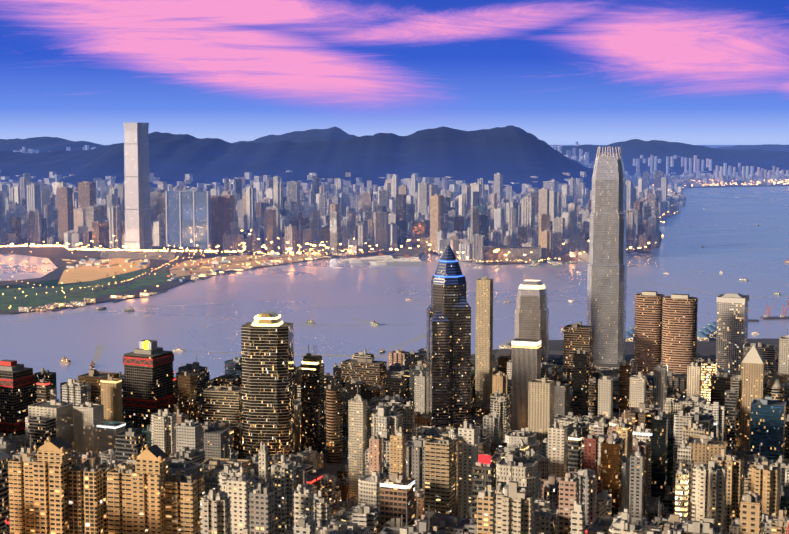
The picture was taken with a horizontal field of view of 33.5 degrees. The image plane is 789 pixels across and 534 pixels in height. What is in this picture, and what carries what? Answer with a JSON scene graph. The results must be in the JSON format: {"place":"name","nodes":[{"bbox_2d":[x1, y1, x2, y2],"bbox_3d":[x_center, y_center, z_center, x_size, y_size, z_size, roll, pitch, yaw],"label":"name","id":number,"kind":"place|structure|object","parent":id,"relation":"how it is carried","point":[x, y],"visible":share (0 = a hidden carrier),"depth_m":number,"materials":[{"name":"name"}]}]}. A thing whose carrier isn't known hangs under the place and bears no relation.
{"place":"outdoors","nodes":[
{"label":"outdoors","id":0,"kind":"place"},
{"bbox_2d":[0,254,56,280],"bbox_3d":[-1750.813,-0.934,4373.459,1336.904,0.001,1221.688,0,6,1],"label":"sheltered water","id":1,"kind":"structure","parent":0,"point":[15,266],"depth_m":4347.04,"materials":[{"name":"pink liquid"}]},
{"bbox_2d":[240,456,345,475],"bbox_3d":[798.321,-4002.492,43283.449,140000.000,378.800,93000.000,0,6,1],"label":"ground","id":2,"kind":"structure","parent":0,"point":[331,469],"depth_m":1670.19,"materials":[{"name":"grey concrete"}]},
{"bbox_2d":[0,123,748,458],"bbox_3d":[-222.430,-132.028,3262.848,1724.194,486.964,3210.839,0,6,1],"label":"skyscrapers","id":3,"kind":"structure","parent":2,"relation":"on","point":[666,331],"depth_m":2109.72,"materials":[{"name":"grey glass"}]},
{"bbox_2d":[0,276,788,533],"bbox_3d":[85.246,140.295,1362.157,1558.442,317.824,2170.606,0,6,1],"label":"city buildings","id":4,"kind":"structure","parent":2,"relation":"on","point":[577,442],"depth_m":1143.86,"materials":[{"name":"beige concrete"}]},
{"bbox_2d":[0,125,634,193],"bbox_3d":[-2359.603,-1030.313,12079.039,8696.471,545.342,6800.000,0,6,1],"label":"lion rock hills","id":5,"kind":"structure","parent":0,"point":[510,153],"depth_m":10360.46,"materials":[{"name":"plant"}]},
{"bbox_2d":[0,186,788,401],"bbox_3d":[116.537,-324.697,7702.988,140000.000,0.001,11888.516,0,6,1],"label":"harbour water","id":6,"kind":"structure","parent":0,"point":[208,317],"depth_m":3482.62,"materials":[{"name":"blue liquid"}]},
{"bbox_2d":[17,197,788,394],"bbox_3d":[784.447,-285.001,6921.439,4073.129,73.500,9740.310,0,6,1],"label":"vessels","id":7,"kind":"object","parent":6,"relation":"on","point":[406,256],"visible":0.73,"depth_m":3377.98,"materials":[{"name":"white metal"}]},
{"bbox_2d":[0,126,788,176],"bbox_3d":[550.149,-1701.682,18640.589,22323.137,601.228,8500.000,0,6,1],"label":"hills","id":8,"kind":"structure","parent":0,"point":[632,149],"depth_m":17342.81,"materials":[{"name":"plant"}]},
{"bbox_2d":[0,145,788,314],"bbox_3d":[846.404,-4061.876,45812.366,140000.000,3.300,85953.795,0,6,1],"label":"shoreline land","id":9,"kind":"structure","parent":0,"point":[55,256],"depth_m":4673.84,"materials":[{"name":"green plant"}]},
{"bbox_2d":[14,265,187,304],"bbox_3d":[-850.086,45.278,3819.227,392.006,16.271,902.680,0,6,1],"label":"park trees","id":10,"kind":"object","parent":9,"relation":"on","point":[80,282],"visible":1,"depth_m":3806.19,"materials":[{"name":"green plant"}]},
{"bbox_2d":[0,179,788,311],"bbox_3d":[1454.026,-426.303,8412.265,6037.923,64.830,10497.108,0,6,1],"label":"kowloon grounds","id":11,"kind":"structure","parent":9,"relation":"on","point":[90,274],"depth_m":4092.70,"materials":[{"name":"beige concrete"}]},
{"bbox_2d":[0,141,788,263],"bbox_3d":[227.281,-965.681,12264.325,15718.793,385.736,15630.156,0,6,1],"label":"city buildings","id":12,"kind":"structure","parent":11,"relation":"on","point":[479,220],"depth_m":5227.16,"materials":[{"name":"grey concrete"}]},
{"bbox_2d":[0,0,788,144],"label":"sky","id":13,"kind":"structure","parent":0,"point":[560,72],"materials":[{"name":"blue"}]},
{"bbox_2d":[299,338,778,456],"bbox_3d":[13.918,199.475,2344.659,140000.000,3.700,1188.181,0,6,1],"label":"ground","id":14,"kind":"structure","parent":0,"point":[706,348],"depth_m":2706.14,"materials":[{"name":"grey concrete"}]},
{"bbox_2d":[715,144,788,151],"bbox_3d":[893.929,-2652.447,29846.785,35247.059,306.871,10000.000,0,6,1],"label":"hills","id":15,"kind":"structure","parent":0,"point":[772,147],"depth_m":28738.78,"materials":[{"name":"blue soil"}]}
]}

